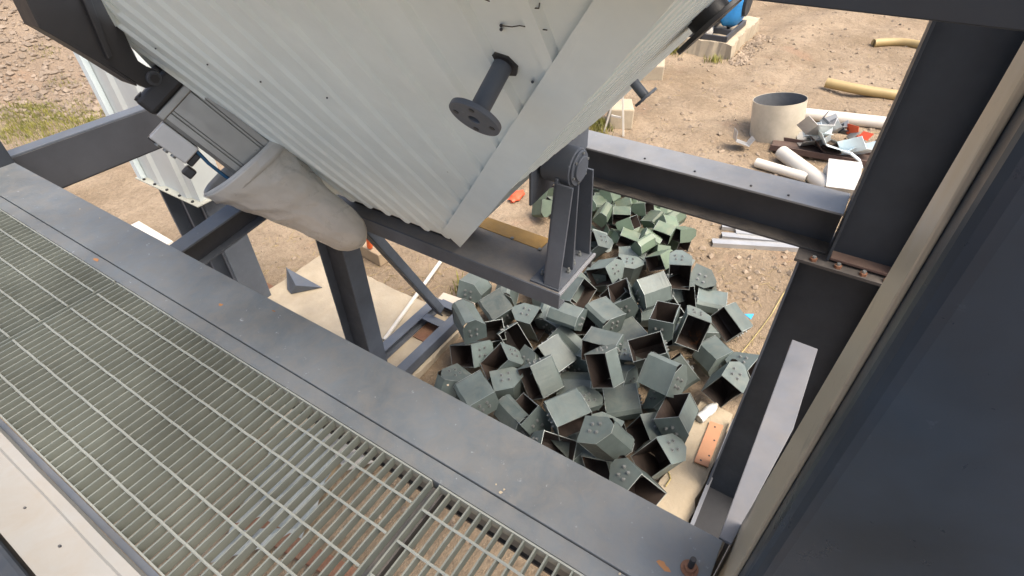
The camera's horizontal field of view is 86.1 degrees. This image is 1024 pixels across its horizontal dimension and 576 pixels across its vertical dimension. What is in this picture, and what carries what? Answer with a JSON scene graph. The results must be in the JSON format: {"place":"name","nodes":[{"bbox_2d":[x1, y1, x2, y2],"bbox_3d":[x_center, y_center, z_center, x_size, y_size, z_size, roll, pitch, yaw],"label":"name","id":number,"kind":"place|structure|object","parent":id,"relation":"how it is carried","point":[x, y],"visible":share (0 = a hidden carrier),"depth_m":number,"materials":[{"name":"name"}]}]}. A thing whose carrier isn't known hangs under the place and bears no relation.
{"place":"outdoors","nodes":[
{"label":"outdoors","id":0,"kind":"place"},
{"bbox_2d":[0,0,928,575],"bbox_3d":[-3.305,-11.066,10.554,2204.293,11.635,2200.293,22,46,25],"label":"ground","id":1,"kind":"structure","parent":0,"point":[122,192],"depth_m":8.71,"materials":[{"name":"soil"}]},
{"bbox_2d":[0,141,14,204],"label":"corner post","id":2,"kind":"object","parent":1,"relation":"on","point":[5,158],"depth_m":3.06,"materials":[{"name":"grey metal"}]},
{"bbox_2d":[7,105,162,187],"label":"end beam","id":3,"kind":"structure","parent":2,"relation":"attached to","point":[68,157],"depth_m":3.49,"materials":[{"name":"metal"}]},
{"bbox_2d":[0,163,722,575],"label":"walkway beam","id":4,"kind":"structure","parent":2,"relation":"attached to","point":[584,521],"depth_m":1.74,"materials":[{"name":"metal"}]},
{"bbox_2d":[170,205,265,264],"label":"cross beam","id":5,"kind":"structure","parent":4,"relation":"attached to","point":[213,236],"depth_m":2.99,"materials":[{"name":"metal"}]},
{"bbox_2d":[361,487,443,575],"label":"grating support","id":6,"kind":"object","parent":4,"relation":"attached to","point":[393,558],"visible":0.07,"depth_m":1.48,"materials":[{"name":"metal"}]},
{"bbox_2d":[0,209,115,345],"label":"metal grating","id":7,"kind":"object","parent":6,"relation":"on","point":[43,279],"visible":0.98,"depth_m":2.29,"materials":[{"name":"metal"}]},
{"bbox_2d":[0,418,159,575],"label":"edge channel","id":8,"kind":"object","parent":6,"relation":"on","point":[107,530],"visible":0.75,"depth_m":1.52,"materials":[{"name":"metal"}]},
{"bbox_2d":[0,283,432,575],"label":"metal grating","id":9,"kind":"object","parent":6,"relation":"on","point":[118,401],"visible":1,"depth_m":1.68,"materials":[{"name":"metal"}]},
{"bbox_2d":[367,485,583,575],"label":"metal grating","id":10,"kind":"object","parent":6,"relation":"on","point":[469,508],"visible":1,"depth_m":1.42,"materials":[{"name":"metal"}]},
{"bbox_2d":[0,533,35,575],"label":"navy beam","id":11,"kind":"structure","parent":1,"relation":"on","point":[12,563],"depth_m":1.35,"materials":[{"name":"metal"}]},
{"bbox_2d":[0,428,145,575],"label":"cladding strip","id":12,"kind":"object","parent":11,"relation":"attached to","point":[48,527],"visible":1,"depth_m":1.43,"materials":[{"name":"metal"}]},
{"bbox_2d":[0,44,104,147],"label":"grass","id":13,"kind":"structure","parent":1,"relation":"on","point":[35,116],"depth_m":10.03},
{"bbox_2d":[0,0,105,122],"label":"rubble","id":14,"kind":"object","parent":1,"relation":"on","point":[45,72],"visible":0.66,"depth_m":10.99,"materials":[{"name":"stone"}]},
{"bbox_2d":[158,189,273,297],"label":"duct column","id":15,"kind":"structure","parent":1,"relation":"on","point":[237,261],"depth_m":5.62,"materials":[{"name":"metal"}]},
{"bbox_2d":[73,48,217,207],"bbox_3d":[-3.130,-1.631,4.643,1.010,1.700,0.359,22,46,25],"label":"clad duct","id":16,"kind":"object","parent":15,"relation":"on","point":[160,169],"visible":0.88,"depth_m":4.83,"materials":[{"name":"white metal"}]},
{"bbox_2d":[225,506,356,575],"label":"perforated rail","id":17,"kind":"object","parent":1,"relation":"on","point":[335,570],"visible":0.26,"depth_m":3.84,"materials":[{"name":"metal"}]},
{"bbox_2d":[253,256,466,437],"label":"concrete slab","id":18,"kind":"structure","parent":1,"relation":"on","point":[317,306],"depth_m":5.90,"materials":[{"name":"concrete"}]},
{"bbox_2d":[211,428,334,562],"bbox_3d":[-1.737,1.490,4.313,0.573,0.085,1.404,5,41,7],"label":"scrap sheet","id":19,"kind":"object","parent":18,"relation":"on","point":[296,509],"visible":0.21,"depth_m":4.17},
{"bbox_2d":[286,267,321,293],"bbox_3d":[-2.392,-0.052,6.105,0.472,0.143,0.234,16,43,19],"label":"triangular plate","id":20,"kind":"object","parent":18,"relation":"on","point":[296,282],"visible":1,"depth_m":6.10,"materials":[{"name":"metal"}]},
{"bbox_2d":[383,297,456,374],"bbox_3d":[-1.110,0.681,5.222,0.430,0.120,1.780,22,46,25],"label":"skid frame","id":21,"kind":"object","parent":18,"relation":"on","point":[433,333],"visible":0.35,"depth_m":5.45,"materials":[{"name":"metal"}]},
{"bbox_2d":[315,240,386,360],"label":"frame column","id":22,"kind":"structure","parent":21,"relation":"on","point":[346,275],"depth_m":4.27,"materials":[{"name":"metal"}]},
{"bbox_2d":[337,195,595,308],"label":"steel beam","id":23,"kind":"structure","parent":22,"relation":"on","point":[510,257],"depth_m":3.25,"materials":[{"name":"metal"}]},
{"bbox_2d":[102,0,741,246],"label":"hopper","id":24,"kind":"object","parent":23,"relation":"on","point":[457,122],"visible":0.98,"depth_m":1.52,"materials":[{"name":"metal"}]},
{"bbox_2d":[13,0,161,87],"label":"swing arm","id":25,"kind":"object","parent":24,"relation":"attached to","point":[88,30],"visible":0.99,"depth_m":2.07},
{"bbox_2d":[134,65,268,178],"bbox_3d":[-1.461,-0.749,2.901,0.754,0.965,0.374,-13,42,-14],"label":"pneumatic cylinder","id":26,"kind":"object","parent":24,"relation":"hanging from","point":[187,126],"visible":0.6,"depth_m":2.67,"materials":[{"name":"metal"}]},
{"bbox_2d":[203,141,366,250],"bbox_3d":[-1.291,-0.515,3.135,0.783,0.773,0.376,-19,43,-20],"label":"plastic sleeve","id":27,"kind":"object","parent":26,"relation":"attached to","point":[276,183],"visible":0.91,"depth_m":2.99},
{"bbox_2d":[530,144,593,291],"bbox_3d":[0.268,-0.398,2.866,0.200,0.726,0.400,22,46,25],"label":"bearing pedestal","id":28,"kind":"object","parent":23,"relation":"on","point":[567,171],"visible":0.94,"depth_m":2.82,"materials":[{"name":"metal"}]},
{"bbox_2d":[366,231,443,315],"bbox_3d":[-0.949,-0.174,4.744,0.076,1.847,1.025,17,44,20],"label":"diagonal brace","id":29,"kind":"object","parent":21,"relation":"attached to","point":[391,256],"visible":0.56,"depth_m":4.76,"materials":[{"name":"metal"}]},
{"bbox_2d":[434,363,470,400],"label":"elevator bucket","id":30,"kind":"object","parent":1,"relation":"on","point":[451,375],"visible":0.49,"depth_m":4.79,"materials":[{"name":"paint"}]},
{"bbox_2d":[449,340,492,367],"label":"elevator bucket","id":31,"kind":"object","parent":1,"relation":"on","point":[474,354],"visible":0.97,"depth_m":5.16,"materials":[{"name":"paint"}]},
{"bbox_2d":[452,298,486,344],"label":"elevator bucket","id":32,"kind":"object","parent":31,"relation":"on","point":[464,311],"visible":1,"depth_m":4.94,"materials":[{"name":"paint"}]},
{"bbox_2d":[457,273,491,303],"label":"elevator bucket","id":33,"kind":"object","parent":1,"relation":"on","point":[475,289],"visible":0.93,"depth_m":5.88,"materials":[{"name":"paint"}]},
{"bbox_2d":[478,288,514,326],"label":"elevator bucket","id":34,"kind":"object","parent":1,"relation":"on","point":[495,304],"visible":0.83,"depth_m":5.61,"materials":[{"name":"paint"}]},
{"bbox_2d":[489,367,523,400],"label":"elevator bucket","id":35,"kind":"object","parent":1,"relation":"on","point":[505,381],"visible":0.65,"depth_m":4.78,"materials":[{"name":"paint"}]},
{"bbox_2d":[480,342,523,381],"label":"elevator bucket","id":36,"kind":"object","parent":35,"relation":"on","point":[501,355],"visible":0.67,"depth_m":4.98,"materials":[{"name":"paint"}]},
{"bbox_2d":[493,394,529,436],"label":"elevator bucket","id":37,"kind":"object","parent":1,"relation":"on","point":[508,411],"visible":0.72,"depth_m":4.57,"materials":[{"name":"paint"}]},
{"bbox_2d":[453,369,498,414],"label":"elevator bucket","id":38,"kind":"object","parent":37,"relation":"on","point":[475,390],"visible":0.98,"depth_m":4.61,"materials":[{"name":"paint"}]},
{"bbox_2d":[496,322,533,349],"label":"elevator bucket","id":39,"kind":"object","parent":1,"relation":"on","point":[516,338],"visible":0.58,"depth_m":5.35,"materials":[{"name":"paint"}]},
{"bbox_2d":[512,302,544,340],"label":"elevator bucket","id":40,"kind":"object","parent":1,"relation":"on","point":[524,314],"visible":0.94,"depth_m":5.44,"materials":[{"name":"paint"}]},
{"bbox_2d":[519,345,540,374],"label":"elevator bucket","id":41,"kind":"object","parent":1,"relation":"on","point":[528,354],"visible":0.23,"depth_m":4.97,"materials":[{"name":"paint"}]},
{"bbox_2d":[534,333,576,373],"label":"elevator bucket","id":42,"kind":"object","parent":41,"relation":"on","point":[560,351],"visible":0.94,"depth_m":4.92,"materials":[{"name":"paint"}]},
{"bbox_2d":[515,392,550,434],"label":"elevator bucket","id":43,"kind":"object","parent":1,"relation":"on","point":[536,419],"visible":0.63,"depth_m":4.46,"materials":[{"name":"paint"}]},
{"bbox_2d":[545,325,581,352],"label":"elevator bucket","id":44,"kind":"object","parent":1,"relation":"on","point":[571,338],"visible":0.44,"depth_m":5.18,"materials":[{"name":"paint"}]},
{"bbox_2d":[546,302,587,330],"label":"elevator bucket","id":45,"kind":"object","parent":44,"relation":"on","point":[571,316],"visible":0.95,"depth_m":5.11,"materials":[{"name":"paint"}]},
{"bbox_2d":[550,431,591,466],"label":"elevator bucket","id":46,"kind":"object","parent":1,"relation":"on","point":[562,447],"visible":0.17,"depth_m":4.36,"materials":[{"name":"paint"}]},
{"bbox_2d":[530,430,576,460],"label":"elevator bucket","id":47,"kind":"object","parent":46,"relation":"on","point":[543,437],"visible":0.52,"depth_m":4.32,"materials":[{"name":"paint"}]},
{"bbox_2d":[543,387,591,440],"bbox_3d":[0.442,0.990,4.348,0.332,0.218,0.280,-21,46,-10],"label":"elevator bucket","id":48,"kind":"object","parent":47,"relation":"on","point":[567,411],"visible":0.97,"depth_m":4.29,"materials":[{"name":"paint"}]},
{"bbox_2d":[557,372,594,395],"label":"elevator bucket","id":49,"kind":"object","parent":1,"relation":"on","point":[571,380],"visible":0.28,"depth_m":4.82,"materials":[{"name":"paint"}]},
{"bbox_2d":[516,354,564,399],"bbox_3d":[0.258,0.778,4.782,0.281,0.218,0.332,-22,89,-35],"label":"elevator bucket","id":50,"kind":"object","parent":49,"relation":"on","point":[543,380],"visible":1,"depth_m":4.72,"materials":[{"name":"paint"}]},
{"bbox_2d":[567,349,587,371],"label":"elevator bucket","id":51,"kind":"object","parent":1,"relation":"on","point":[578,365],"visible":0.27,"depth_m":5.03,"materials":[{"name":"paint"}]},
{"bbox_2d":[581,326,623,360],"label":"elevator bucket","id":52,"kind":"object","parent":51,"relation":"on","point":[594,338],"visible":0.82,"depth_m":4.84,"materials":[{"name":"paint"}]},
{"bbox_2d":[584,344,624,387],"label":"elevator bucket","id":53,"kind":"object","parent":52,"relation":"on","point":[603,364],"visible":1,"depth_m":4.54,"materials":[{"name":"paint"}]},
{"bbox_2d":[560,277,596,307],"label":"elevator bucket","id":54,"kind":"object","parent":1,"relation":"on","point":[586,296],"visible":0.55,"depth_m":5.75,"materials":[{"name":"paint"}]},
{"bbox_2d":[255,38,907,357],"bbox_3d":[2.820,-2.784,9.438,7.784,0.164,14.409,22,46,25],"label":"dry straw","id":55,"kind":"object","parent":1,"relation":"on","point":[624,134],"visible":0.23,"depth_m":6.55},
{"bbox_2d":[583,262,607,291],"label":"elevator bucket","id":56,"kind":"object","parent":1,"relation":"on","point":[599,276],"visible":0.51,"depth_m":5.98,"materials":[{"name":"paint"}]},
{"bbox_2d":[585,257,624,286],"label":"elevator bucket","id":57,"kind":"object","parent":56,"relation":"on","point":[614,266],"visible":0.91,"depth_m":5.83,"materials":[{"name":"paint"}]},
{"bbox_2d":[581,448,611,479],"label":"elevator bucket","id":58,"kind":"object","parent":1,"relation":"on","point":[600,467],"visible":0.26,"depth_m":4.38,"materials":[{"name":"paint"}]},
{"bbox_2d":[577,415,634,461],"bbox_3d":[0.702,1.122,4.065,0.280,0.332,0.218,-9,46,45],"label":"elevator bucket","id":59,"kind":"object","parent":58,"relation":"on","point":[606,438],"visible":0.98,"depth_m":4.00,"materials":[{"name":"paint"}]},
{"bbox_2d":[607,99,633,129],"bbox_3d":[1.871,-3.009,9.467,0.400,0.360,0.500,2,40,4],"label":"concrete block","id":60,"kind":"object","parent":1,"relation":"on","point":[628,113],"depth_m":9.29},
{"bbox_2d":[602,383,642,420],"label":"elevator bucket","id":61,"kind":"object","parent":1,"relation":"on","point":[622,403],"visible":0.87,"depth_m":4.66,"materials":[{"name":"paint"}]},
{"bbox_2d":[619,342,641,375],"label":"elevator bucket","id":62,"kind":"object","parent":1,"relation":"on","point":[625,353],"visible":0.2,"depth_m":5.00,"materials":[{"name":"paint"}]},
{"bbox_2d":[627,330,669,368],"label":"elevator bucket","id":63,"kind":"object","parent":62,"relation":"on","point":[643,347],"visible":0.94,"depth_m":4.85,"materials":[{"name":"paint"}]},
{"bbox_2d":[618,254,643,284],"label":"elevator bucket","id":64,"kind":"object","parent":1,"relation":"on","point":[633,266],"visible":0.59,"depth_m":6.05,"materials":[{"name":"paint"}]},
{"bbox_2d":[616,316,647,341],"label":"elevator bucket","id":65,"kind":"object","parent":1,"relation":"on","point":[632,328],"visible":0.42,"depth_m":5.33,"materials":[{"name":"paint"}]},
{"bbox_2d":[584,296,625,331],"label":"elevator bucket","id":66,"kind":"object","parent":65,"relation":"on","point":[606,313],"visible":0.97,"depth_m":5.23,"materials":[{"name":"paint"}]},
{"bbox_2d":[634,304,656,326],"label":"elevator bucket","id":67,"kind":"object","parent":1,"relation":"on","point":[642,318],"visible":0.31,"depth_m":5.46,"materials":[{"name":"paint"}]},
{"bbox_2d":[632,271,672,310],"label":"elevator bucket","id":68,"kind":"object","parent":67,"relation":"on","point":[649,291],"visible":0.98,"depth_m":5.34,"materials":[{"name":"paint"}]},
{"bbox_2d":[642,388,664,412],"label":"elevator bucket","id":69,"kind":"object","parent":1,"relation":"on","point":[654,399],"visible":0.33,"depth_m":4.64,"materials":[{"name":"paint"}]},
{"bbox_2d":[637,352,687,397],"bbox_3d":[1.246,0.709,4.482,0.218,0.280,0.332,19,2,-42],"label":"elevator bucket","id":70,"kind":"object","parent":69,"relation":"on","point":[663,375],"visible":0.99,"depth_m":4.40,"materials":[{"name":"paint"}]},
{"bbox_2d":[630,433,685,479],"bbox_3d":[1.123,1.271,4.115,0.280,0.332,0.218,4,47,-40],"label":"elevator bucket","id":71,"kind":"object","parent":1,"relation":"on","point":[668,451],"visible":0.99,"depth_m":4.12,"materials":[{"name":"paint"}]},
{"bbox_2d":[609,455,666,505],"bbox_3d":[0.865,1.387,3.883,0.218,0.332,0.280,-49,23,-1],"label":"elevator bucket","id":72,"kind":"object","parent":71,"relation":"on","point":[626,473],"visible":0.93,"depth_m":3.87,"materials":[{"name":"paint"}]},
{"bbox_2d":[666,324,684,351],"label":"elevator bucket","id":73,"kind":"object","parent":1,"relation":"on","point":[672,345],"visible":0.17,"depth_m":5.14,"materials":[{"name":"paint"}]},
{"bbox_2d":[648,301,680,341],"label":"elevator bucket","id":74,"kind":"object","parent":73,"relation":"on","point":[666,315],"visible":0.73,"depth_m":4.95,"materials":[{"name":"paint"}]},
{"bbox_2d":[675,305,711,351],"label":"elevator bucket","id":75,"kind":"object","parent":73,"relation":"on","point":[693,328],"visible":1,"depth_m":4.97,"materials":[{"name":"paint"}]},
{"bbox_2d":[673,282,695,311],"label":"elevator bucket","id":76,"kind":"object","parent":1,"relation":"on","point":[689,297],"visible":0.3,"depth_m":5.78,"materials":[{"name":"paint"}]},
{"bbox_2d":[668,250,691,289],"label":"elevator bucket","id":77,"kind":"object","parent":76,"relation":"on","point":[680,263],"visible":0.98,"depth_m":5.59,"materials":[{"name":"paint"}]},
{"bbox_2d":[657,401,732,522],"bbox_3d":[1.187,1.728,4.119,0.340,0.238,2.249,22,46,25],"label":"concrete footing","id":78,"kind":"object","parent":1,"relation":"on","point":[684,488],"visible":0.47,"depth_m":4.26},
{"bbox_2d":[694,421,722,467],"bbox_3d":[1.602,1.261,4.453,0.110,0.014,0.456,21,45,24],"label":"orange plate","id":79,"kind":"object","parent":78,"relation":"on","point":[708,444],"visible":1,"depth_m":4.44,"materials":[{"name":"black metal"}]},
{"bbox_2d":[690,263,716,292],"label":"elevator bucket","id":80,"kind":"object","parent":1,"relation":"on","point":[702,277],"visible":0.81,"depth_m":5.85,"materials":[{"name":"paint"}]},
{"bbox_2d":[690,419,732,575],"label":"skid frame","id":81,"kind":"object","parent":1,"relation":"on","point":[711,511],"visible":0.18,"depth_m":4.08,"materials":[{"name":"metal"}]},
{"bbox_2d":[707,233,885,497],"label":"column","id":82,"kind":"structure","parent":81,"relation":"on","point":[823,305],"depth_m":3.04,"materials":[{"name":"metal"}]},
{"bbox_2d":[586,130,849,254],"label":"beam","id":83,"kind":"structure","parent":82,"relation":"on","point":[803,215],"depth_m":2.94,"materials":[{"name":"metal"}]},
{"bbox_2d":[826,21,1023,275],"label":"column","id":84,"kind":"structure","parent":82,"relation":"on","point":[954,75],"depth_m":2.24,"materials":[{"name":"grey metal"}]},
{"bbox_2d":[695,287,727,314],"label":"elevator bucket","id":85,"kind":"object","parent":1,"relation":"on","point":[711,302],"visible":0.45,"depth_m":5.69,"materials":[{"name":"paint"}]},
{"bbox_2d":[692,335,733,376],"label":"elevator bucket","id":86,"kind":"object","parent":1,"relation":"on","point":[711,355],"visible":0.72,"depth_m":5.06,"materials":[{"name":"paint"}]},
{"bbox_2d":[677,16,759,59],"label":"concrete plinth","id":87,"kind":"structure","parent":1,"relation":"on","point":[731,46],"depth_m":12.23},
{"bbox_2d":[689,0,752,42],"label":"wrapped motor","id":88,"kind":"object","parent":87,"relation":"on","point":[736,14],"visible":0.47,"depth_m":12.09,"materials":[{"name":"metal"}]},
{"bbox_2d":[711,302,752,342],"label":"elevator bucket","id":89,"kind":"object","parent":1,"relation":"on","point":[731,321],"visible":0.98,"depth_m":5.43,"materials":[{"name":"paint"}]},
{"bbox_2d":[725,352,758,393],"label":"elevator bucket","id":90,"kind":"object","parent":1,"relation":"on","point":[748,360],"visible":0.31,"depth_m":4.81,"materials":[{"name":"paint"}]},
{"bbox_2d":[701,359,748,407],"bbox_3d":[1.840,0.805,4.686,0.218,0.332,0.280,42,49,11],"label":"elevator bucket","id":91,"kind":"object","parent":90,"relation":"on","point":[725,383],"visible":0.99,"depth_m":4.67,"materials":[{"name":"paint"}]},
{"bbox_2d":[728,34,771,65],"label":"gravel","id":92,"kind":"structure","parent":1,"relation":"on","point":[756,42],"depth_m":12.31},
{"bbox_2d":[583,3,924,301],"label":"gravel","id":93,"kind":"structure","parent":1,"relation":"on","point":[750,257],"depth_m":8.78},
{"bbox_2d":[837,136,875,154],"bbox_3d":[5.221,-2.121,8.186,0.516,0.470,0.433,-14,42,-15],"label":"bent offcut","id":94,"kind":"object","parent":93,"relation":"on","point":[860,145],"visible":0.74,"depth_m":8.13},
{"bbox_2d":[711,238,798,251],"bbox_3d":[3.056,-0.521,6.706,1.180,0.060,0.106,4,41,6],"label":"galvanised channel","id":95,"kind":"object","parent":1,"relation":"on","point":[750,244],"visible":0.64,"depth_m":6.69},
{"bbox_2d":[749,92,807,143],"bbox_3d":[4.341,-2.758,8.963,0.899,0.789,0.831,22,46,25],"label":"steel drum ring","id":96,"kind":"object","parent":1,"relation":"on","point":[779,116],"visible":0.73,"depth_m":8.74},
{"bbox_2d":[754,158,807,181],"bbox_3d":[3.959,-1.739,8.065,0.760,0.165,0.140,32,50,33],"label":"plastic pipe","id":97,"kind":"object","parent":1,"relation":"on","point":[782,170],"visible":0.92,"depth_m":8.02,"materials":[{"name":"white plastic"}]},
{"bbox_2d":[775,146,825,186],"bbox_3d":[4.262,-1.730,7.987,0.209,0.210,1.110,-9,41,-9],"label":"plastic pipe","id":98,"kind":"object","parent":1,"relation":"on","point":[787,156],"visible":0.76,"depth_m":7.95,"materials":[{"name":"white plastic"}]},
{"bbox_2d":[769,137,870,166],"bbox_3d":[4.850,-2.082,8.401,1.651,0.097,0.378,17,44,20],"label":"rusty channel","id":99,"kind":"object","parent":1,"relation":"on","point":[813,151],"visible":0.54,"depth_m":8.42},
{"bbox_2d":[823,158,861,197],"bbox_3d":[4.569,-1.509,7.614,0.420,0.436,0.512,12,42,15],"label":"white box","id":100,"kind":"object","parent":1,"relation":"on","point":[843,175],"visible":0.67,"depth_m":7.50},
{"bbox_2d":[805,108,885,128],"bbox_3d":[5.977,-2.793,9.169,2.029,0.263,0.200,16,43,19],"label":"plastic pipe","id":101,"kind":"object","parent":1,"relation":"on","point":[864,120],"visible":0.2,"depth_m":9.19,"materials":[{"name":"white plastic"}]},
{"bbox_2d":[824,78,897,99],"bbox_3d":[6.686,-3.707,10.274,1.504,0.227,0.249,18,44,21],"label":"curved pipe","id":102,"kind":"object","parent":1,"relation":"on","point":[858,89],"visible":0.81,"depth_m":10.24,"materials":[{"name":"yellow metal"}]},
{"bbox_2d":[714,41,1023,575],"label":"navy column","id":103,"kind":"structure","parent":1,"relation":"on","point":[902,454],"depth_m":0.65,"materials":[{"name":"metal"}]},
{"bbox_2d":[711,340,817,575],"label":"tapered bracket","id":104,"kind":"object","parent":103,"relation":"attached to","point":[778,421],"visible":0.99,"depth_m":1.66,"materials":[{"name":"metal"}]},
{"bbox_2d":[756,0,1023,30],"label":"top beam","id":105,"kind":"structure","parent":103,"relation":"attached to","point":[1005,14],"depth_m":0.45,"materials":[{"name":"grey metal"}]},
{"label":"elevator bucket","id":106,"kind":"object","parent":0,"visible":0},
{"bbox_2d":[607,278,638,318],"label":"elevator bucket","id":107,"kind":"object","parent":106,"relation":"on","point":[629,307],"visible":0.69,"depth_m":5.44,"materials":[{"name":"paint"}]},
{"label":"gravel","id":108,"kind":"object","parent":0,"visible":0},
{"bbox_2d":[626,411,661,452],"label":"elevator bucket","id":109,"kind":"object","parent":108,"relation":"on","point":[642,430],"visible":0.62,"depth_m":4.48,"materials":[{"name":"paint"}]},
{"bbox_2d":[653,393,698,443],"bbox_3d":[1.308,1.032,4.279,0.218,0.281,0.332,-19,17,42],"label":"elevator bucket","id":110,"kind":"object","parent":109,"relation":"on","point":[676,415],"visible":0.85,"depth_m":4.22,"materials":[{"name":"paint"}]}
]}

